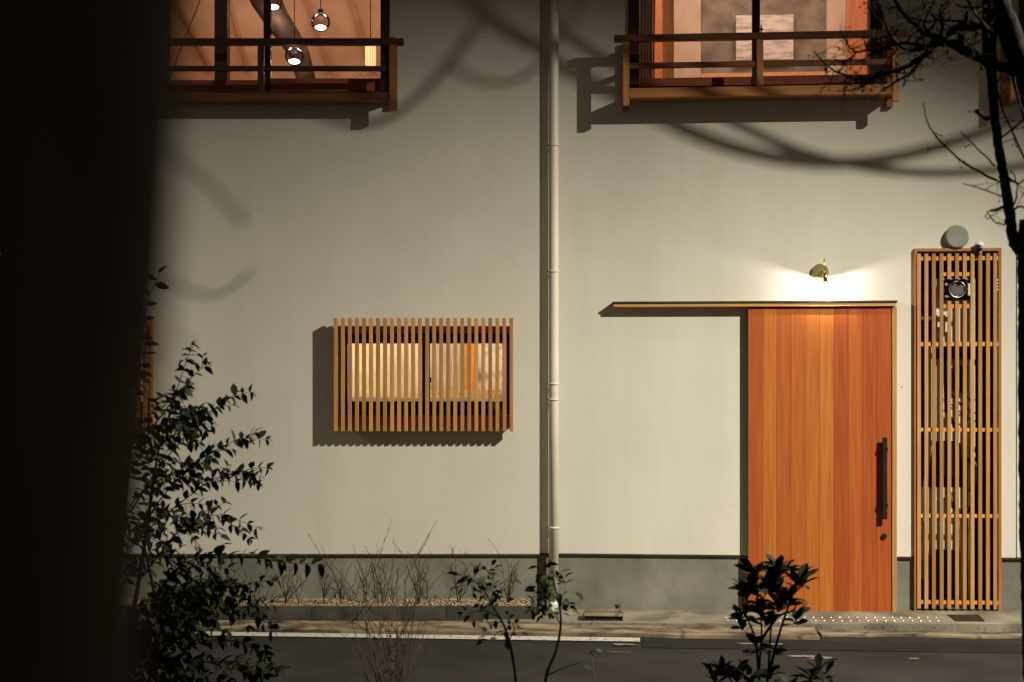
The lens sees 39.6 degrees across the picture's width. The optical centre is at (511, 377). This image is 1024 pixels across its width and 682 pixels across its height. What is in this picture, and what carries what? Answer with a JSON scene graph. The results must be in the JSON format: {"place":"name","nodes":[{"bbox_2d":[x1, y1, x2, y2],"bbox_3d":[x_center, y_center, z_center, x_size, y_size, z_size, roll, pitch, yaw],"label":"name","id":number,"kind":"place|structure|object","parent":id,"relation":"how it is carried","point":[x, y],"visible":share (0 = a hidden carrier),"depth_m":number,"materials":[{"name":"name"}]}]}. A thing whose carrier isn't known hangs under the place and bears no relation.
{"place":"outdoors","nodes":[
{"label":"outdoors","id":0,"kind":"place"},
{"bbox_2d":[0,0,194,681],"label":"tree trunk","id":1,"kind":"object","parent":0,"point":[91,97],"visible":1,"depth_m":0.41,"materials":[{"name":"brown plant"}]},
{"bbox_2d":[141,631,1023,681],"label":"road","id":2,"kind":"structure","parent":0,"point":[316,659],"depth_m":9.38,"materials":[{"name":"grey asphalt"}]},
{"bbox_2d":[195,631,639,640],"bbox_3d":[-5.380,1.867,10.611,12.620,0.001,0.150,0,0,4],"label":"painted line","id":3,"kind":"object","parent":2,"relation":"on","point":[437,636],"visible":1,"depth_m":10.24,"materials":[{"name":"white paint"}]},
{"bbox_2d":[358,621,481,622],"bbox_3d":[-5.919,1.875,11.284,11.440,0.063,0.372,0,0,4],"label":"kerb strip","id":4,"kind":"object","parent":2,"relation":"on","point":[436,621],"visible":0.16,"depth_m":10.74,"materials":[{"name":"concrete"}]},
{"bbox_2d":[155,620,819,639],"bbox_3d":[-4.722,1.873,10.816,13.900,0.079,0.307,0,0,4],"label":"gutter","id":5,"kind":"object","parent":2,"relation":"on","point":[713,632],"visible":0.51,"depth_m":10.42,"materials":[{"name":"concrete"}]},
{"bbox_2d":[590,636,594,681],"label":"twig","id":6,"kind":"object","parent":2,"relation":"on","point":[592,659],"visible":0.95,"depth_m":8.10,"materials":[{"name":"brown plant"}]},
{"bbox_2d":[255,618,1005,641],"bbox_3d":[0.412,1.841,10.415,8.199,0.037,0.527,0,0,5],"label":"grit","id":7,"kind":"object","parent":2,"relation":"on","point":[621,634],"visible":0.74,"depth_m":10.41,"materials":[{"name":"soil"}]},
{"bbox_2d":[788,655,830,657],"bbox_3d":[1.991,1.871,9.536,0.302,0.001,0.085,0,0,11],"label":"painted mark","id":8,"kind":"object","parent":2,"relation":"on","point":[804,656],"visible":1,"depth_m":9.53,"materials":[{"name":"paint"}]},
{"bbox_2d":[642,638,1021,652],"bbox_3d":[6.582,1.871,9.572,11.366,0.001,0.340,0,0,4],"label":"asphalt patch","id":9,"kind":"object","parent":2,"relation":"on","point":[849,645],"visible":1,"depth_m":9.91,"materials":[{"name":"grey asphalt"}]},
{"bbox_2d":[740,643,782,644],"bbox_3d":[1.737,1.867,9.960,0.329,0.001,0.049,0,0,4],"label":"painted mark","id":10,"kind":"object","parent":9,"relation":"on","point":[768,643],"visible":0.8,"depth_m":9.97,"materials":[{"name":"paint"}]},
{"bbox_2d":[819,630,1021,638],"bbox_3d":[7.261,1.886,9.946,10.070,0.073,0.169,0,0,4],"label":"gutter","id":11,"kind":"object","parent":2,"relation":"on","point":[930,634],"visible":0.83,"depth_m":10.28,"materials":[{"name":"concrete"}]},
{"bbox_2d":[482,609,1021,631],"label":"pavement","id":12,"kind":"structure","parent":0,"point":[941,620],"depth_m":10.62,"materials":[{"name":"concrete"}]},
{"bbox_2d":[144,597,534,621],"bbox_3d":[-2.531,1.804,10.936,5.415,0.173,0.351,0,0,0],"label":"planter","id":13,"kind":"object","parent":12,"relation":"on","point":[318,610],"visible":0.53,"depth_m":10.76,"materials":[{"name":"concrete"}]},
{"bbox_2d":[224,560,239,595],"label":"bare shrub","id":14,"kind":"object","parent":13,"relation":"on","point":[234,576],"visible":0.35,"depth_m":10.98,"materials":[{"name":"brown plant"}]},
{"bbox_2d":[236,564,273,601],"bbox_3d":[-1.970,1.576,10.905,0.291,0.318,0.099,0,0,0],"label":"bare shrub","id":15,"kind":"object","parent":13,"relation":"on","point":[250,581],"visible":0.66,"depth_m":10.91,"materials":[{"name":"brown plant"}]},
{"bbox_2d":[273,557,301,602],"bbox_3d":[-1.729,1.554,10.920,0.239,0.364,0.129,0,0,0],"label":"bare shrub","id":16,"kind":"object","parent":13,"relation":"on","point":[286,593],"visible":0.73,"depth_m":10.92,"materials":[{"name":"brown plant"}]},
{"bbox_2d":[287,564,313,603],"bbox_3d":[-1.617,1.575,10.878,0.205,0.320,0.087,0,0,-29],"label":"bare shrub","id":17,"kind":"object","parent":13,"relation":"on","point":[296,584],"visible":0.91,"depth_m":10.87,"materials":[{"name":"brown plant"}]},
{"bbox_2d":[316,561,333,603],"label":"bare shrub","id":18,"kind":"object","parent":13,"relation":"on","point":[324,590],"visible":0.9,"depth_m":10.88,"materials":[{"name":"brown plant"}]},
{"bbox_2d":[323,551,343,603],"bbox_3d":[-1.374,1.535,10.876,0.177,0.399,0.084,0,0,0],"label":"bare shrub","id":19,"kind":"object","parent":13,"relation":"on","point":[336,583],"visible":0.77,"depth_m":10.88,"materials":[{"name":"brown plant"}]},
{"bbox_2d":[354,552,373,602],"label":"bare shrub","id":20,"kind":"object","parent":13,"relation":"on","point":[363,586],"visible":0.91,"depth_m":10.95,"materials":[{"name":"brown plant"}]},
{"bbox_2d":[364,545,393,602],"bbox_3d":[-1.024,1.505,10.905,0.236,0.459,0.094,0,0,0],"label":"bare shrub","id":21,"kind":"object","parent":13,"relation":"on","point":[379,583],"visible":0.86,"depth_m":10.90,"materials":[{"name":"brown plant"}]},
{"bbox_2d":[391,540,431,603],"bbox_3d":[-0.762,1.483,10.918,0.322,0.503,0.194,0,0,44],"label":"bare shrub","id":22,"kind":"object","parent":13,"relation":"on","point":[418,571],"visible":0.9,"depth_m":10.89,"materials":[{"name":"brown plant"}]},
{"bbox_2d":[440,544,489,602],"bbox_3d":[-0.362,1.504,10.932,0.392,0.462,0.111,0,0,-5],"label":"bare shrub","id":23,"kind":"object","parent":13,"relation":"on","point":[460,596],"visible":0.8,"depth_m":10.93,"materials":[{"name":"brown plant"}]},
{"bbox_2d":[486,536,520,602],"bbox_3d":[-0.064,1.479,10.926,0.268,0.511,0.091,0,0,10],"label":"bare shrub","id":24,"kind":"object","parent":13,"relation":"on","point":[508,590],"visible":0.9,"depth_m":10.92,"materials":[{"name":"brown plant"}]},
{"bbox_2d":[583,609,622,620],"bbox_3d":[0.689,1.798,10.748,0.301,0.076,0.168,0,0,4],"label":"drain step","id":25,"kind":"object","parent":12,"relation":"on","point":[602,614],"visible":1,"depth_m":10.68,"materials":[{"name":"concrete"}]},
{"bbox_2d":[947,615,984,621],"bbox_3d":[3.387,1.799,10.594,0.236,0.020,0.260,0,0,4],"label":"drain cover","id":26,"kind":"object","parent":12,"relation":"on","point":[978,618],"visible":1,"depth_m":10.57,"materials":[{"name":"black metal"}]},
{"label":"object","id":27,"kind":"structure","parent":0,"visible":0},
{"bbox_2d":[141,339,325,681],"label":"evergreen shrub","id":28,"kind":"object","parent":27,"relation":"on","point":[165,617],"visible":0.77,"depth_m":6.98,"materials":[{"name":"green plant"}]},
{"bbox_2d":[305,519,441,681],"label":"bare bush","id":29,"kind":"object","parent":27,"relation":"on","point":[399,675],"visible":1,"depth_m":7.20,"materials":[{"name":"brown plant"}]},
{"bbox_2d":[447,559,527,681],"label":"leafy sapling","id":30,"kind":"object","parent":27,"relation":"on","point":[495,597],"visible":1,"depth_m":6.90,"materials":[{"name":"green plant"}]},
{"bbox_2d":[524,560,595,681],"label":"leafy sapling","id":31,"kind":"object","parent":27,"relation":"on","point":[544,610],"visible":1,"depth_m":6.89,"materials":[{"name":"green plant"}]},
{"bbox_2d":[702,553,837,681],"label":"laurel shrub","id":32,"kind":"object","parent":27,"relation":"on","point":[773,569],"visible":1,"depth_m":6.78,"materials":[{"name":"green plant"}]},
{"bbox_2d":[807,0,1023,679],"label":"bare tree","id":33,"kind":"object","parent":27,"relation":"on","point":[999,18],"visible":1,"depth_m":5.98,"materials":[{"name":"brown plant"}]},
{"label":"ground","id":34,"kind":"structure","parent":0,"visible":0},
{"bbox_2d":[144,0,539,606],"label":"house","id":35,"kind":"structure","parent":34,"relation":"on","point":[354,298],"depth_m":11.10,"materials":[{"name":"paint"}]},
{"bbox_2d":[272,0,282,10],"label":"pendant lamp","id":36,"kind":"object","parent":35,"relation":"hanging from","point":[275,7],"visible":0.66,"depth_m":11.81,"materials":[{"name":"clear glass"}]},
{"bbox_2d":[250,0,315,77],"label":"log","id":37,"kind":"object","parent":35,"relation":"in","point":[282,24],"visible":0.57,"depth_m":11.92,"materials":[{"name":"brown wood"}]},
{"bbox_2d":[184,0,389,92],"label":"window","id":38,"kind":"structure","parent":35,"relation":"in","point":[272,85],"depth_m":11.12,"materials":[{"name":"brown wood"}]},
{"bbox_2d":[285,0,303,65],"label":"pendant lamp","id":39,"kind":"object","parent":35,"relation":"hanging from","point":[294,62],"visible":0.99,"depth_m":11.60,"materials":[{"name":"clear glass"}]},
{"bbox_2d":[311,0,329,31],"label":"pendant lamp","id":40,"kind":"object","parent":35,"relation":"hanging from","point":[320,28],"visible":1,"depth_m":11.70,"materials":[{"name":"clear glass"}]},
{"bbox_2d":[354,72,376,76],"bbox_3d":[-1.162,-2.405,11.300,0.183,0.046,0.008,0,0,0],"label":"wire ornament","id":41,"kind":"object","parent":35,"relation":"attached to","point":[365,74],"visible":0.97,"depth_m":11.30,"materials":[{"name":"gold metal"}]},
{"bbox_2d":[365,0,375,65],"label":"pendant lamp","id":42,"kind":"object","parent":35,"relation":"hanging from","point":[370,55],"visible":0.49,"depth_m":11.47,"materials":[{"name":"brown"}]},
{"bbox_2d":[340,333,509,414],"bbox_3d":[-0.682,-0.022,11.175,1.332,0.642,0.110,0,0,0],"label":"window","id":43,"kind":"structure","parent":35,"relation":"in","point":[346,334],"depth_m":11.15,"materials":[{"name":"brown"}]},
{"bbox_2d":[537,0,1023,611],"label":"house","id":44,"kind":"structure","parent":34,"relation":"on","point":[737,380],"depth_m":11.03,"materials":[{"name":"paint"}]},
{"bbox_2d":[547,0,558,611],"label":"downpipe","id":45,"kind":"object","parent":44,"relation":"attached to","point":[553,383],"visible":0.93,"depth_m":11.04,"materials":[{"name":"plastic"}]},
{"bbox_2d":[640,0,654,77],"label":"curtain","id":46,"kind":"object","parent":44,"relation":"hanging from","point":[647,16],"visible":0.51,"depth_m":11.32,"materials":[{"name":"brown fabric"}]},
{"bbox_2d":[628,0,881,88],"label":"window","id":47,"kind":"structure","parent":44,"relation":"in","point":[635,81],"depth_m":11.06,"materials":[{"name":"brown wood"}]},
{"bbox_2d":[736,14,793,60],"bbox_3d":[2.297,-3.086,12.933,0.518,0.409,0.035,0,0,4],"label":"painting","id":48,"kind":"object","parent":44,"relation":"attached to","point":[778,49],"visible":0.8,"depth_m":12.91,"materials":[{"name":"paper"}]},
{"bbox_2d":[748,307,890,611],"bbox_3d":[2.364,0.640,10.930,1.084,2.354,0.073,0,0,5],"label":"sliding door","id":49,"kind":"structure","parent":44,"relation":"in","point":[819,378],"depth_m":10.94,"materials":[{"name":"brown wood"}]},
{"bbox_2d":[811,259,828,282],"bbox_3d":[2.375,-0.812,10.918,0.128,0.185,0.168,0,0,4],"label":"wall lamp","id":50,"kind":"object","parent":44,"relation":"attached to","point":[820,272],"visible":1,"depth_m":10.98,"materials":[{"name":"gold metal"}]},
{"bbox_2d":[923,346,931,562],"bbox_3d":[3.224,0.769,11.028,0.070,2.035,0.039,0,0,0],"label":"pipe","id":51,"kind":"object","parent":44,"relation":"attached to","point":[929,399],"visible":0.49,"depth_m":11.01,"materials":[{"name":"plastic"}]},
{"bbox_2d":[921,487,962,578],"bbox_3d":[3.355,1.213,11.068,0.332,0.712,0.020,0,0,5],"label":"backboard","id":52,"kind":"object","parent":44,"relation":"attached to","point":[945,520],"visible":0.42,"depth_m":11.06,"materials":[{"name":"plastic"}]},
{"bbox_2d":[930,549,954,581],"bbox_3d":[3.350,1.460,11.020,0.204,0.248,0.065,0,0,4],"label":"junction box","id":53,"kind":"object","parent":52,"relation":"attached to","point":[945,566],"visible":0.58,"depth_m":10.99,"materials":[{"name":"black metal"}]},
{"bbox_2d":[936,278,974,457],"bbox_3d":[3.447,-0.070,11.060,0.302,1.394,0.020,0,0,4],"label":"backboard","id":54,"kind":"object","parent":44,"relation":"attached to","point":[952,364],"visible":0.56,"depth_m":11.05,"materials":[{"name":"plastic"}]},
{"bbox_2d":[936,312,946,331],"bbox_3d":[3.339,-0.427,11.036,0.107,0.159,0.035,0,0,4],"label":"junction box","id":55,"kind":"object","parent":54,"relation":"attached to","point":[944,321],"visible":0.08,"depth_m":11.02,"materials":[{"name":"plastic"}]},
{"bbox_2d":[936,441,960,477],"bbox_3d":[3.372,0.638,11.014,0.194,0.287,0.075,0,0,4],"label":"gas meter","id":56,"kind":"object","parent":54,"relation":"attached to","point":[945,459],"visible":0.54,"depth_m":10.98,"materials":[{"name":"black metal"}]},
{"bbox_2d":[936,346,969,358],"bbox_3d":[3.425,-0.191,11.020,0.271,0.104,0.055,0,0,4],"label":"junction box","id":57,"kind":"object","parent":54,"relation":"attached to","point":[953,352],"visible":0.4,"depth_m":10.99,"materials":[{"name":"black metal"}]},
{"bbox_2d":[936,327,938,347],"bbox_3d":[3.297,-0.305,11.002,0.047,0.166,0.030,0,0,0],"label":"pipe","id":58,"kind":"object","parent":57,"relation":"attached to","point":[937,337],"visible":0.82,"depth_m":10.99,"materials":[{"name":"metal"}]},
{"bbox_2d":[944,358,954,427],"bbox_3d":[3.387,0.121,11.005,0.102,0.541,0.026,0,0,4],"label":"pipe","id":59,"kind":"object","parent":57,"relation":"attached to","point":[945,391],"visible":0.68,"depth_m":11.00,"materials":[{"name":"black metal"}]},
{"bbox_2d":[943,279,969,299],"bbox_3d":[3.444,-0.678,10.987,0.230,0.155,0.116,0,0,4],"label":"electricity meter","id":60,"kind":"object","parent":54,"relation":"attached to","point":[956,289],"visible":0.98,"depth_m":10.95,"materials":[{"name":"black metal"}]},
{"bbox_2d":[952,366,962,390],"bbox_3d":[3.466,0.010,11.011,0.106,0.198,0.065,0,0,4],"label":"junction box","id":61,"kind":"object","parent":54,"relation":"attached to","point":[960,378],"visible":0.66,"depth_m":10.98,"materials":[{"name":"metal"}]},
{"bbox_2d":[945,225,968,247],"bbox_3d":[3.406,-1.075,10.895,0.181,0.179,0.055,0,0,4],"label":"vent cap","id":62,"kind":"object","parent":44,"relation":"attached to","point":[956,236],"visible":1,"depth_m":10.87,"materials":[{"name":"grey paint"}]},
{"bbox_2d":[959,518,962,607],"bbox_3d":[3.483,1.412,11.008,0.050,0.744,0.041,0,0,0],"label":"pipe","id":63,"kind":"object","parent":44,"relation":"attached to","point":[961,554],"visible":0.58,"depth_m":10.99,"materials":[{"name":"plastic"}]},
{"bbox_2d":[951,492,969,513],"bbox_3d":[3.463,0.973,10.989,0.200,0.174,0.044,0,0,4],"label":"valve","id":64,"kind":"object","parent":63,"relation":"attached to","point":[953,506],"visible":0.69,"depth_m":10.97,"materials":[{"name":"black metal"}]},
{"bbox_2d":[967,308,969,607],"bbox_3d":[3.538,0.619,11.003,0.046,2.327,0.033,0,0,0],"label":"pipe","id":65,"kind":"object","parent":44,"relation":"attached to","point":[968,382],"visible":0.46,"depth_m":10.99,"materials":[{"name":"plastic"}]},
{"bbox_2d":[967,458,977,492],"bbox_3d":[3.565,0.752,10.981,0.096,0.285,0.056,0,0,0],"label":"valve","id":66,"kind":"object","parent":65,"relation":"attached to","point":[975,472],"visible":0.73,"depth_m":10.96,"materials":[{"name":"black metal"}]},
{"bbox_2d":[974,241,984,253],"bbox_3d":[3.569,-0.992,10.860,0.076,0.101,0.098,0,0,4],"label":"security camera","id":67,"kind":"object","parent":44,"relation":"attached to","point":[979,246],"visible":1,"depth_m":10.83,"materials":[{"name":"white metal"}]},
{"bbox_2d":[1019,0,1023,26],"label":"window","id":68,"kind":"structure","parent":44,"relation":"in","point":[1021,2],"depth_m":10.86,"materials":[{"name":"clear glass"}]}
]}

